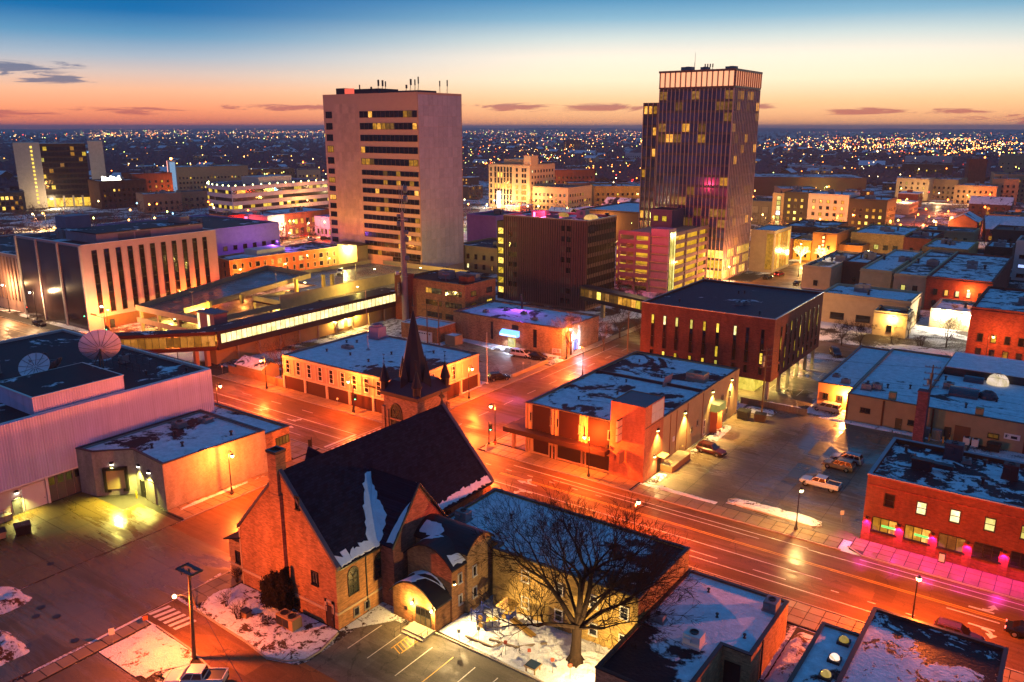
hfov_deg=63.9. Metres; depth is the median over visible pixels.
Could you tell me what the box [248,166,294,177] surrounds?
orange school
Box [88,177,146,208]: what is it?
old brick hotel
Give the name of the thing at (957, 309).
white garage
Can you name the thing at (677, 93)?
window
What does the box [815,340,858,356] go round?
access road
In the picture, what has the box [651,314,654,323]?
window
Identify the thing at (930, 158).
long white shed
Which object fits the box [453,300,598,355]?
clinic
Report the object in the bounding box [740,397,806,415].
board wall
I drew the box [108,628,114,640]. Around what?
sign post
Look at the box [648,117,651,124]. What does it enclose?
window
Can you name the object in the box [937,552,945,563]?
sandwich board
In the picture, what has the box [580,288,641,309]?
window
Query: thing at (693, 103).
window
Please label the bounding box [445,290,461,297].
window
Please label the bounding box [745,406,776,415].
snow
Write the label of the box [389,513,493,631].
parish entrance
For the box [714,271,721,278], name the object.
window
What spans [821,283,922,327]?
yellow low block
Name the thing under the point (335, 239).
window
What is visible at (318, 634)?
church lawn
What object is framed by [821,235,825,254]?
cinema sign
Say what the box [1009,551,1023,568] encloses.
window
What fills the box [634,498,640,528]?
street lamp
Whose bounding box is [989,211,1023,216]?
pillared hall
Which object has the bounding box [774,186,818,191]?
arena lobby
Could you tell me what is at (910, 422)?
window
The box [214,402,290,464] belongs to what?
office wing
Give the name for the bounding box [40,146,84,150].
window
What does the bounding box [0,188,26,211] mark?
glass block
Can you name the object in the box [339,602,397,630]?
church forecourt
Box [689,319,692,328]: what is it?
window
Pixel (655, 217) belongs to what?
window
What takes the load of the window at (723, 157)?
in the glass office tower at (708, 118)
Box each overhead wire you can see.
[189,584,242,681]
[767,370,1020,417]
[769,350,1020,381]
[770,362,1019,404]
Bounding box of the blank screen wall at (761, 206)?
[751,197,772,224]
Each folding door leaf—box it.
[48,475,58,501]
[55,472,66,498]
[64,470,75,495]
[73,468,81,492]
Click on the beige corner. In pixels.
(824, 272)
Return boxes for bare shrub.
[216,590,236,607]
[226,597,245,619]
[227,564,243,582]
[256,613,272,624]
[888,334,902,344]
[912,335,927,345]
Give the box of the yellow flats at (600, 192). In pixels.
[590,183,639,205]
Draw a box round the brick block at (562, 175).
[555,167,594,183]
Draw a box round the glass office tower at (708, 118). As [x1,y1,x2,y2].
[654,53,762,280]
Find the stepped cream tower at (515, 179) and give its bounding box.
[489,155,554,207]
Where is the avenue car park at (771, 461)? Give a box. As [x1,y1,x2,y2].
[642,369,970,541]
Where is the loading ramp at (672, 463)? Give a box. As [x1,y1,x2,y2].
[660,445,690,472]
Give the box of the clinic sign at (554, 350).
[552,348,560,352]
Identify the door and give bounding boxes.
[12,498,22,514]
[21,480,46,510]
[102,466,129,492]
[109,318,114,327]
[139,479,146,498]
[144,477,156,504]
[325,605,334,627]
[415,604,431,628]
[418,330,431,342]
[508,337,514,346]
[550,445,554,458]
[657,458,660,471]
[723,660,740,681]
[894,418,901,429]
[943,426,950,438]
[953,425,970,441]
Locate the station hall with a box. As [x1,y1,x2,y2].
[0,329,214,514]
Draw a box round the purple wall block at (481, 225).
[466,209,516,241]
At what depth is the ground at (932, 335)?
273.40 m
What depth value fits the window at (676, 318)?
168.66 m
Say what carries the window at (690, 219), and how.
in the glass office tower at (708, 118)
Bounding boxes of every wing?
[0,233,29,312]
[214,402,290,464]
[497,220,503,298]
[638,103,658,228]
[952,181,1001,204]
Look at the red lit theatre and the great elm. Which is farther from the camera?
the red lit theatre
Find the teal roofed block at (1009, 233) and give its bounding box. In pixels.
[991,225,1023,241]
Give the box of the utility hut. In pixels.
[445,332,462,345]
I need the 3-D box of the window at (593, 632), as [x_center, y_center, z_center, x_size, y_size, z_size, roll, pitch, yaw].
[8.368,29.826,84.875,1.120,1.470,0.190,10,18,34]
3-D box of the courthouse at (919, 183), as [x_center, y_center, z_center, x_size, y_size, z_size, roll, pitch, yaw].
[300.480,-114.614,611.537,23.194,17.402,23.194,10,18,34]
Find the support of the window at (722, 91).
in the glass office tower at (708, 118)
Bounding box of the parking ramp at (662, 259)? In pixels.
[615,225,708,292]
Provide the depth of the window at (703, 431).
141.68 m
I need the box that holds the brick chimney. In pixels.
[912,388,930,441]
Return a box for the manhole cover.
[71,638,78,642]
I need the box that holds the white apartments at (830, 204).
[807,189,860,221]
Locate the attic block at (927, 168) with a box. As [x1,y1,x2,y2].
[901,162,952,174]
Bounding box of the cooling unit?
[275,608,301,631]
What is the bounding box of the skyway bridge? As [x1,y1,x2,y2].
[115,328,216,366]
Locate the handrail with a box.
[0,507,12,523]
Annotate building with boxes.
[0,156,7,161]
[0,171,12,179]
[105,144,116,148]
[109,172,120,177]
[123,157,139,162]
[127,164,157,168]
[138,140,149,143]
[154,166,166,170]
[158,145,169,148]
[193,154,207,159]
[196,162,214,164]
[212,145,225,148]
[252,150,263,154]
[259,148,271,152]
[274,153,288,158]
[275,164,286,166]
[281,149,297,152]
[298,162,314,166]
[463,175,478,184]
[463,183,482,199]
[473,159,489,167]
[505,202,532,211]
[539,160,558,162]
[548,149,560,154]
[549,207,575,212]
[566,164,588,167]
[568,150,584,153]
[574,206,594,210]
[582,202,638,240]
[584,150,597,154]
[584,155,598,163]
[592,153,606,157]
[601,197,639,204]
[616,159,632,165]
[779,168,796,172]
[780,144,793,147]
[782,148,792,152]
[798,147,808,152]
[810,168,831,172]
[819,153,834,156]
[841,251,883,284]
[846,188,874,195]
[858,160,885,167]
[864,149,878,153]
[874,147,886,152]
[882,180,895,190]
[886,164,901,169]
[895,199,918,214]
[897,144,912,148]
[897,151,909,155]
[898,190,922,206]
[902,149,918,152]
[923,148,935,152]
[926,149,939,155]
[934,152,949,155]
[948,211,982,238]
[968,196,1013,215]
[975,153,984,156]
[980,215,1023,241]
[989,172,1023,202]
[1012,145,1021,148]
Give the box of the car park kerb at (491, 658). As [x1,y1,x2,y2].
[435,632,543,681]
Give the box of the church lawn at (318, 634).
[181,573,337,661]
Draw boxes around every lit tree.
[793,246,810,262]
[815,248,828,256]
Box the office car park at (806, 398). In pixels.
[737,358,838,408]
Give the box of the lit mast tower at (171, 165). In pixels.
[166,158,177,190]
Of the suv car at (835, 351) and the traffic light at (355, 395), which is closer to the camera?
the traffic light at (355, 395)
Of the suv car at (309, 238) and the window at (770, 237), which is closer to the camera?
the window at (770, 237)
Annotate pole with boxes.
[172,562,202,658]
[422,304,430,342]
[433,300,442,344]
[520,294,522,308]
[626,311,630,351]
[760,348,771,411]
[923,365,940,439]
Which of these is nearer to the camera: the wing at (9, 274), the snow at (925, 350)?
the snow at (925, 350)
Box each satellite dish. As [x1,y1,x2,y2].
[18,353,49,375]
[48,357,61,369]
[78,330,120,367]
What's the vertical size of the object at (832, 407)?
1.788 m
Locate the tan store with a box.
[922,225,978,240]
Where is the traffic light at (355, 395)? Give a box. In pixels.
[352,382,377,412]
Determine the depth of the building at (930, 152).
1521.51 m
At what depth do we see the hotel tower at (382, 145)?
289.92 m
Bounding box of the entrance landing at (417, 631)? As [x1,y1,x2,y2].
[394,615,434,641]
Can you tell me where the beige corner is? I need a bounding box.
[801,250,859,289]
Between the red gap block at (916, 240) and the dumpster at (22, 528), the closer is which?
the dumpster at (22, 528)
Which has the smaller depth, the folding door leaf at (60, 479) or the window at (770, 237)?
the folding door leaf at (60, 479)
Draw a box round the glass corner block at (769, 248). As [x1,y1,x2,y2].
[748,224,791,272]
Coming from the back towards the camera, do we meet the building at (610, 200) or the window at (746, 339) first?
the building at (610, 200)
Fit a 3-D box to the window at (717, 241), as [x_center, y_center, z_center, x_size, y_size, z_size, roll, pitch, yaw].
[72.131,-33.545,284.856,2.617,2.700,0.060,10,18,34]
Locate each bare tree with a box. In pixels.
[255,332,304,377]
[546,311,589,354]
[590,318,615,350]
[605,304,640,337]
[614,277,628,290]
[626,277,645,294]
[630,318,640,338]
[829,319,854,345]
[844,319,879,345]
[892,311,923,337]
[927,313,968,347]
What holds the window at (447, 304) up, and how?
in the brick offices at (452, 290)
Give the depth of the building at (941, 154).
1457.88 m
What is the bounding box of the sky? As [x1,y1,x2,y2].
[0,0,1023,128]
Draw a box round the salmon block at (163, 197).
[135,190,182,212]
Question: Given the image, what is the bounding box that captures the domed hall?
[992,175,1019,204]
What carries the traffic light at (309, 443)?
on the station side pavement at (250, 485)
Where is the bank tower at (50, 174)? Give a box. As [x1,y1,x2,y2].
[12,140,106,208]
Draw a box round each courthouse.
[895,175,935,200]
[931,177,967,199]
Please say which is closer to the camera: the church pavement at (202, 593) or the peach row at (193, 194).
the church pavement at (202, 593)
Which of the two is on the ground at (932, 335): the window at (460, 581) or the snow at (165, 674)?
the snow at (165, 674)
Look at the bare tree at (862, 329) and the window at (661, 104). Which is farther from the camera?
the window at (661, 104)
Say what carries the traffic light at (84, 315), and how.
on the pavement at (366, 413)
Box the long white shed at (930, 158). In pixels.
[905,155,952,162]
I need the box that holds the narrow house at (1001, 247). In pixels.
[984,240,1015,268]
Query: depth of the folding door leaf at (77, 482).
120.27 m
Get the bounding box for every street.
[0,204,957,681]
[280,207,505,241]
[289,237,692,283]
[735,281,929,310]
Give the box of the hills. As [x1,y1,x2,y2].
[0,128,1023,131]
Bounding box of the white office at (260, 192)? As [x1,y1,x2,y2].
[206,174,328,213]
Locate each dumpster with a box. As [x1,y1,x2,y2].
[0,526,6,538]
[13,520,31,536]
[736,408,751,419]
[754,411,766,422]
[986,440,1001,452]
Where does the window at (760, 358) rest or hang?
in the office on stilts at (741, 326)
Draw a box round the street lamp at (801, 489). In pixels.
[794,487,803,529]
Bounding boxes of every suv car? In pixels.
[306,236,316,240]
[337,268,343,274]
[487,371,510,381]
[696,440,726,456]
[774,271,784,276]
[821,457,855,472]
[829,346,841,356]
[830,451,863,465]
[933,617,984,639]
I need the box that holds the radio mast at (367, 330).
[365,289,369,349]
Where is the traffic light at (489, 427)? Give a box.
[488,422,491,444]
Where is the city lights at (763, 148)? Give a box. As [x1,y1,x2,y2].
[15,129,1021,176]
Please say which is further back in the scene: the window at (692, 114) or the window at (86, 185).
the window at (86, 185)
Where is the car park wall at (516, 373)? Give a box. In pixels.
[492,360,547,379]
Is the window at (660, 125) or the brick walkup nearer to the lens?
the window at (660, 125)
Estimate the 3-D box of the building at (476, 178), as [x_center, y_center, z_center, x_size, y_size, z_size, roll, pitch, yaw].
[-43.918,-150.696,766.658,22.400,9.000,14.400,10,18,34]
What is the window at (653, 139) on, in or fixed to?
in the tower side wing at (648, 157)
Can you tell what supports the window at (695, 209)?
in the glass office tower at (708, 118)
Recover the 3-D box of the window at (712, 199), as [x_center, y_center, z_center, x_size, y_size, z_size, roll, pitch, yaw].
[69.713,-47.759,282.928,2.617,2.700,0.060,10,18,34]
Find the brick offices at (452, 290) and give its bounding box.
[394,269,495,321]
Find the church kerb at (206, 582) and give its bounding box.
[179,570,230,596]
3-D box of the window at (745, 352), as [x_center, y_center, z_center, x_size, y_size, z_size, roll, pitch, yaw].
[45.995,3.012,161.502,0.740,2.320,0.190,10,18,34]
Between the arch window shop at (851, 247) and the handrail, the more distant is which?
the arch window shop at (851, 247)
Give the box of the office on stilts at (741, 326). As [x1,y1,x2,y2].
[640,279,823,399]
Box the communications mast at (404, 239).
[395,184,409,320]
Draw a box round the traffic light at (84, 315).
[83,312,107,329]
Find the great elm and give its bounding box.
[455,480,706,667]
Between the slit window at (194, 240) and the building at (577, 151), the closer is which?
the slit window at (194, 240)
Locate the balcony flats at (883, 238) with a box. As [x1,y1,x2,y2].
[850,224,921,253]
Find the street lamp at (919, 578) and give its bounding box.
[912,574,921,617]
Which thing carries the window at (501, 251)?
in the stair wing at (500, 266)
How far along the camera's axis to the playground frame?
87.48 m
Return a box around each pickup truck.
[163,664,228,681]
[799,474,841,492]
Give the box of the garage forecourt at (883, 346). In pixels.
[875,345,890,348]
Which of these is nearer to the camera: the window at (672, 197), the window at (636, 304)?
the window at (636, 304)
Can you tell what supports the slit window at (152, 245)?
in the telephone exchange
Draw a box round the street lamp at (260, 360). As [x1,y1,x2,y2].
[259,357,267,388]
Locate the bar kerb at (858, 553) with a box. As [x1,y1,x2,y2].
[847,546,1023,601]
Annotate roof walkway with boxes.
[103,351,156,371]
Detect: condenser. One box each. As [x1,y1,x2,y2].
[963,436,970,444]
[971,438,978,446]
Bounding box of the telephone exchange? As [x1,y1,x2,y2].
[13,213,221,330]
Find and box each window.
[30,146,39,203]
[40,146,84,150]
[40,152,85,155]
[41,157,86,161]
[42,163,87,166]
[43,168,87,172]
[44,174,88,178]
[44,179,88,183]
[45,184,88,189]
[46,190,88,194]
[91,250,104,313]
[103,249,115,311]
[115,247,127,309]
[121,336,215,349]
[127,246,138,306]
[139,244,149,301]
[150,243,160,298]
[161,242,170,295]
[171,240,180,291]
[182,239,190,288]
[192,238,200,285]
[202,237,210,282]
[215,189,230,193]
[215,197,231,201]
[216,204,232,208]
[220,294,395,343]
[232,184,327,193]
[233,191,327,201]
[234,198,327,208]
[235,550,240,564]
[276,434,288,445]
[285,359,289,373]
[294,495,299,510]
[294,598,300,608]
[296,362,300,375]
[306,364,311,378]
[307,204,328,207]
[310,570,318,587]
[317,367,322,381]
[325,112,331,117]
[326,123,332,129]
[327,134,332,140]
[327,146,333,151]
[328,157,334,163]
[328,168,334,173]
[328,369,333,384]
[329,177,334,181]
[329,186,335,190]
[330,194,336,199]
[330,203,336,207]
[331,211,336,216]
[331,220,337,224]
[332,228,337,233]
[332,236,338,241]
[337,318,351,328]
[340,372,344,386]
[347,566,359,596]
[352,375,356,390]
[353,605,360,617]
[359,110,416,117]
[360,123,416,129]
[360,135,417,141]
[361,146,417,153]
[361,158,417,165]
[362,170,418,176]
[362,179,418,186]
[363,188,418,195]
[363,196,419,204]
[363,205,419,214]
[364,214,419,223]
[364,223,419,232]
[364,378,368,393]
[364,598,370,610]
[365,231,420,241]
[365,240,420,250]
[368,249,420,259]
[374,552,381,580]
[376,381,381,396]
[390,403,402,424]
[393,257,419,263]
[425,287,441,294]
[426,299,441,306]
[427,311,441,317]
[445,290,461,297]
[445,302,461,308]
[446,314,452,319]
[451,365,455,380]
[458,572,462,584]
[458,593,463,606]
[471,290,476,296]
[472,564,477,577]
[472,585,477,598]
[486,286,491,292]
[498,227,502,233]
[498,237,503,243]
[498,247,503,253]
[498,257,503,263]
[498,266,503,273]
[498,276,503,282]
[498,286,503,292]
[521,595,528,610]
[533,439,547,454]
[554,608,562,622]
[555,582,563,596]
[556,418,558,427]
[557,445,580,463]
[574,338,577,349]
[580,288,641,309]
[582,452,608,471]
[588,594,598,609]
[588,622,597,637]
[590,224,594,233]
[618,633,623,640]
[619,605,629,620]
[640,200,643,207]
[641,179,644,187]
[642,148,645,156]
[642,159,645,166]
[643,127,646,135]
[644,106,647,113]
[645,190,648,197]
[646,169,649,177]
[647,138,650,145]
[647,148,650,156]
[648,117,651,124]
[648,127,651,135]
[650,180,653,187]
[650,323,653,335]
[650,336,653,346]
[651,159,654,166]
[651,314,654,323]
[652,127,655,135]
[652,138,655,145]
[653,117,656,124]
[653,215,657,220]
[656,175,662,182]
[656,185,662,192]
[656,196,661,202]
[657,155,663,162]
[657,165,663,172]
[658,134,664,141]
[658,145,664,152]
[659,113,665,120]
[659,124,665,131]
[660,92,666,99]
[660,103,666,110]
[662,216,666,221]
[662,325,665,337]
[662,338,664,348]
[663,196,669,203]
[664,176,670,183]
[664,186,670,193]
[665,145,671,152]
[665,155,671,162]
[665,165,670,172]
[666,124,672,131]
[666,134,672,141]
[667,102,674,110]
[667,113,673,120]
[668,92,674,99]
[668,231,675,290]
[671,186,677,193]
[671,196,677,203]
[672,166,678,173]
[672,176,678,183]
[673,145,679,152]
[673,155,679,162]
[674,124,680,131]
[674,134,680,141]
[674,327,677,339]
[674,340,676,350]
[675,102,682,110]
[675,113,681,120]
[675,317,678,326]
[676,91,682,99]
[679,186,685,194]
[679,197,685,204]
[680,166,686,173]
[680,176,686,183]
[681,145,687,152]
[681,155,687,162]
[682,124,688,131]
[682,134,688,141]
[683,102,690,109]
[683,113,689,120]
[684,91,690,99]
[685,218,691,225]
[686,197,693,204]
[686,207,692,214]
[687,176,694,184]
[687,187,693,194]
[688,166,694,173]
[688,329,692,341]
[688,342,691,352]
[689,145,695,152]
[689,156,695,163]
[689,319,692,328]
[690,124,697,131]
[690,134,696,142]
[691,102,698,109]
[691,113,697,120]
[692,91,698,98]
[693,218,699,225]
[694,198,701,205]
[694,208,700,215]
[695,177,702,184]
[695,187,701,194]
[696,166,702,173]
[697,145,704,152]
[697,156,703,163]
[698,124,705,131]
[698,134,704,142]
[699,113,705,120]
[700,91,707,98]
[700,102,706,109]
[701,219,707,225]
[701,331,705,343]
[701,344,704,354]
[702,198,709,205]
[702,208,708,215]
[702,321,705,330]
[702,419,705,434]
[703,177,710,184]
[703,187,709,195]
[704,167,711,174]
[705,145,712,152]
[705,156,711,163]
[706,134,712,142]
[707,113,714,120]
[707,124,713,131]
[707,260,713,267]
[707,270,712,277]
[708,91,715,98]
[708,102,714,109]
[708,240,714,247]
[708,250,714,257]
[709,219,716,226]
[709,229,715,237]
[710,198,717,206]
[710,209,716,216]
[711,188,718,195]
[712,167,719,174]
[712,177,718,185]
[713,156,720,163]
[714,135,721,142]
[714,145,720,153]
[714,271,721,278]
[714,346,717,356]
[715,124,722,131]
[715,250,722,258]
[715,261,721,268]
[715,323,719,332]
[715,333,718,345]
[716,102,723,109]
[716,113,722,120]
[716,240,722,247]
[717,90,724,98]
[717,220,724,227]
[717,230,723,237]
[718,209,725,217]
[719,188,726,196]
[719,199,725,206]
[720,178,727,185]
[721,156,728,164]
[721,167,727,174]
[722,145,729,153]
[723,124,730,131]
[723,135,729,142]
[724,113,731,120]
[725,90,732,98]
[725,101,732,109]
[731,349,735,359]
[732,336,736,348]
[733,325,736,335]
[743,351,747,361]
[744,337,748,350]
[745,327,749,337]
[751,215,757,222]
[752,206,758,213]
[758,353,762,364]
[759,340,763,352]
[760,215,767,222]
[761,206,768,213]
[761,329,764,339]
[764,233,773,269]
[773,229,790,269]
[822,392,828,399]
[830,312,843,319]
[837,395,842,402]
[855,315,869,322]
[860,407,870,413]
[871,516,897,534]
[883,493,894,508]
[886,325,891,332]
[904,524,930,543]
[907,419,913,425]
[915,501,927,516]
[937,533,965,552]
[948,509,960,524]
[972,541,1002,562]
[975,348,980,354]
[976,333,983,341]
[983,516,996,532]
[987,432,998,439]
[988,349,994,356]
[990,334,996,343]
[1002,351,1007,357]
[1003,336,1010,344]
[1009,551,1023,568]
[1015,353,1021,359]
[1016,273,1023,277]
[1017,338,1023,346]
[1019,525,1023,539]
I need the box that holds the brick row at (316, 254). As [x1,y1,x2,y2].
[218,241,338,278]
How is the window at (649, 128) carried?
in the tower side wing at (648, 157)
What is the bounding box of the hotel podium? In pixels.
[464,237,496,273]
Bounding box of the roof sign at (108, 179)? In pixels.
[101,176,120,180]
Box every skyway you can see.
[200,288,395,363]
[580,285,649,317]
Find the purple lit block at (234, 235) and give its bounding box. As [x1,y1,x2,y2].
[97,214,279,255]
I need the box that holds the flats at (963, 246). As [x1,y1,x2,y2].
[922,238,978,253]
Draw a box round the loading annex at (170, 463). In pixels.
[75,409,267,509]
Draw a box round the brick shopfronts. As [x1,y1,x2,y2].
[258,206,328,236]
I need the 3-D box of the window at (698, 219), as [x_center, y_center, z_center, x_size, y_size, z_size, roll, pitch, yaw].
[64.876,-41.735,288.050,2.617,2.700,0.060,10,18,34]
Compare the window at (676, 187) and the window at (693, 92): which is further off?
the window at (676, 187)
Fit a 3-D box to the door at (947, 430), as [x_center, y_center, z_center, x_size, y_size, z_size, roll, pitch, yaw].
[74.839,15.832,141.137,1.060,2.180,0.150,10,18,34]
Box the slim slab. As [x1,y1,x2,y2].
[964,157,987,182]
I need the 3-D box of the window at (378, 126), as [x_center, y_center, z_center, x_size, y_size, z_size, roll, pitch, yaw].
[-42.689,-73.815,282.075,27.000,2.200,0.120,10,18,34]
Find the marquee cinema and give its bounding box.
[811,225,855,260]
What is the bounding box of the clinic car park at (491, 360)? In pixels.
[442,341,539,382]
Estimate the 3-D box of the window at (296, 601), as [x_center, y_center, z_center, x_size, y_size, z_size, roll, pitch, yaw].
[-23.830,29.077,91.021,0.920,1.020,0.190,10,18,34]
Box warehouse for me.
[625,152,640,159]
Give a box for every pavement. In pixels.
[0,311,381,421]
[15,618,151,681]
[165,449,325,519]
[180,571,242,605]
[290,439,319,459]
[447,364,550,407]
[479,442,639,489]
[493,433,524,450]
[559,325,640,359]
[631,484,842,547]
[688,567,1023,681]
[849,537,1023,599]
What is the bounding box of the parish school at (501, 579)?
[447,488,689,648]
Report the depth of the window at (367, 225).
291.35 m
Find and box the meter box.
[240,607,252,618]
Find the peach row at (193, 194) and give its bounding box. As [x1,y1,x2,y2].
[176,188,208,208]
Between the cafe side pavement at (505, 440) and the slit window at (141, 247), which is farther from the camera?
the slit window at (141, 247)
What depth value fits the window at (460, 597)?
89.50 m
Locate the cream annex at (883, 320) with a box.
[872,305,913,338]
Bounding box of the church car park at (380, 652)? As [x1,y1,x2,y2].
[306,620,537,681]
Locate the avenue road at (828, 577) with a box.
[0,317,1023,672]
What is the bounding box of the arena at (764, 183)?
[753,173,866,195]
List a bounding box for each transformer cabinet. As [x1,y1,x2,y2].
[925,427,930,437]
[931,428,941,440]
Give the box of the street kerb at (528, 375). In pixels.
[450,331,632,408]
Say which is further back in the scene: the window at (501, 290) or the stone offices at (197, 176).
the stone offices at (197, 176)
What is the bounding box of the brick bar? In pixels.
[860,437,1023,581]
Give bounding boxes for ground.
[0,131,1023,681]
[439,599,603,681]
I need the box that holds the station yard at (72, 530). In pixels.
[0,491,182,588]
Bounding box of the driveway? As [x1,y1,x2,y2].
[41,653,138,681]
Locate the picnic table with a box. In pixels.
[523,659,542,674]
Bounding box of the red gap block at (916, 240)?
[903,230,944,250]
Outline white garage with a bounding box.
[929,298,974,331]
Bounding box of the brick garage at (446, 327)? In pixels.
[401,316,455,343]
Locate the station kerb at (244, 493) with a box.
[184,438,328,519]
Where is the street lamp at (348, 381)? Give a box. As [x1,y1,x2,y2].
[347,377,353,411]
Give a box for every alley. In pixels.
[313,319,463,345]
[762,627,814,681]
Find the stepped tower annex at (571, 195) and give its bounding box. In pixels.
[532,183,591,209]
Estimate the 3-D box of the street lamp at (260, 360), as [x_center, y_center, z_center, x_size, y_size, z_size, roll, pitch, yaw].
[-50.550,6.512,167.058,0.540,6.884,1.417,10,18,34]
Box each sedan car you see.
[32,319,46,325]
[528,351,547,359]
[762,274,772,279]
[793,280,800,284]
[1004,619,1023,637]
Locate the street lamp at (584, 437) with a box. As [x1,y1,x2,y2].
[583,434,589,476]
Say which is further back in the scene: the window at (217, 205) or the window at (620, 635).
the window at (217, 205)
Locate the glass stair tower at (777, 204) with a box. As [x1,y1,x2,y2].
[771,191,783,224]
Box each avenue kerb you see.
[0,316,381,422]
[688,566,1023,673]
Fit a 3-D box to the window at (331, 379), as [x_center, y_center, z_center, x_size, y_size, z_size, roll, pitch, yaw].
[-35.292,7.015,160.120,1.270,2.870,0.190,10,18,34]
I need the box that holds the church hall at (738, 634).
[594,569,788,681]
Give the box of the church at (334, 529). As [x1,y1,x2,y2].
[223,295,493,629]
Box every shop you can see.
[240,210,285,236]
[314,214,330,236]
[503,350,739,482]
[787,621,859,681]
[792,233,812,259]
[817,345,890,409]
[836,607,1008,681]
[838,239,869,251]
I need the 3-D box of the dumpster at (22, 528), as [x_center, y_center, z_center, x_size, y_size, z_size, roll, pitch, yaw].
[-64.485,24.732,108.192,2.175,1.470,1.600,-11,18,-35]
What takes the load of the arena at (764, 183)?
on the ground at (932, 335)
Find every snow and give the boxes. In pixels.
[0,586,31,614]
[0,630,29,665]
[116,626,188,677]
[157,664,189,678]
[180,476,262,509]
[201,588,263,617]
[213,611,309,662]
[642,483,716,503]
[648,473,666,483]
[690,425,730,453]
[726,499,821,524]
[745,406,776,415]
[771,402,810,412]
[819,416,944,441]
[888,343,954,355]
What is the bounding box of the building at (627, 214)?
[582,202,638,240]
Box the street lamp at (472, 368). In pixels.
[468,365,473,398]
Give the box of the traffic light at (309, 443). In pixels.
[308,437,311,447]
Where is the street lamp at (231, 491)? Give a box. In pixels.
[228,450,233,494]
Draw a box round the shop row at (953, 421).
[845,348,1023,453]
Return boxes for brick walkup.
[121,170,173,191]
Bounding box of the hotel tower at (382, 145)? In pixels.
[323,77,463,270]
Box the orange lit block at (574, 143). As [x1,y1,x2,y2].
[563,140,580,149]
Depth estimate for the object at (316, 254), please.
287.00 m
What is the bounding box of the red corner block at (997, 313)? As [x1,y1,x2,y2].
[965,286,1023,360]
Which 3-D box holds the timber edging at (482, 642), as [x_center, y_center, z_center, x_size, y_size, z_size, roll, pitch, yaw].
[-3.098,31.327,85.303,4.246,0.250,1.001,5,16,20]
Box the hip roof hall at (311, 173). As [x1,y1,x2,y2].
[296,168,320,178]
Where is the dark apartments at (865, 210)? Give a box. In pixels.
[847,195,896,229]
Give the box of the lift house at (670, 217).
[650,207,683,227]
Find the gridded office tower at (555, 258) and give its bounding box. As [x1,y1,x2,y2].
[503,209,616,310]
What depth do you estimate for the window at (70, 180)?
550.19 m
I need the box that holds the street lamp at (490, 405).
[489,403,496,441]
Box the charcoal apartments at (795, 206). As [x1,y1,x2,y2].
[782,186,819,224]
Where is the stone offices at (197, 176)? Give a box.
[176,164,247,189]
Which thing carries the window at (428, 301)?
in the brick offices at (452, 290)
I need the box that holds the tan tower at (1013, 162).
[998,153,1023,171]
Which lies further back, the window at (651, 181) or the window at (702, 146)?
the window at (651, 181)
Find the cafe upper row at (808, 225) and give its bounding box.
[785,219,848,232]
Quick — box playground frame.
[471,597,535,637]
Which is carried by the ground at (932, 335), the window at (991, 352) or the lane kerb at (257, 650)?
the lane kerb at (257, 650)
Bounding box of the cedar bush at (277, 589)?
[258,566,294,610]
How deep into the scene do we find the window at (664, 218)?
282.63 m
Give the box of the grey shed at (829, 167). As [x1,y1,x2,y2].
[789,164,844,169]
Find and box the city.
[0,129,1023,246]
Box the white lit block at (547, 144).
[536,142,554,146]
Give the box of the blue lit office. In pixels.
[1011,235,1023,280]
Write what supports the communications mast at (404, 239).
on the service alley at (393, 327)
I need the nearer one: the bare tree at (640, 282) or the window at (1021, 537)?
the window at (1021, 537)
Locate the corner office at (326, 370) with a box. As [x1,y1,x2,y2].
[282,323,479,412]
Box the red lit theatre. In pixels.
[209,210,247,218]
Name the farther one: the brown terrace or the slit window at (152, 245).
the brown terrace
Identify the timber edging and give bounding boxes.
[465,635,502,647]
[489,638,546,648]
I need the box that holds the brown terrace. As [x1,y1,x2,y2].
[564,181,611,184]
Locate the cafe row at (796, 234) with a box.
[789,231,811,258]
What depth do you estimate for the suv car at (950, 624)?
85.61 m
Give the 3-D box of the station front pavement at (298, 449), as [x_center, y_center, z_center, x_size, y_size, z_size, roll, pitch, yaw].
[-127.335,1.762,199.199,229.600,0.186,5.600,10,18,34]
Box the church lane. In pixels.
[143,599,337,681]
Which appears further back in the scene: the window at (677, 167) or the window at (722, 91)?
the window at (677, 167)
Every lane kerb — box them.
[156,625,210,667]
[193,607,338,661]
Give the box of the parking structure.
[135,257,469,330]
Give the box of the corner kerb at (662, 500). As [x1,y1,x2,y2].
[485,433,840,550]

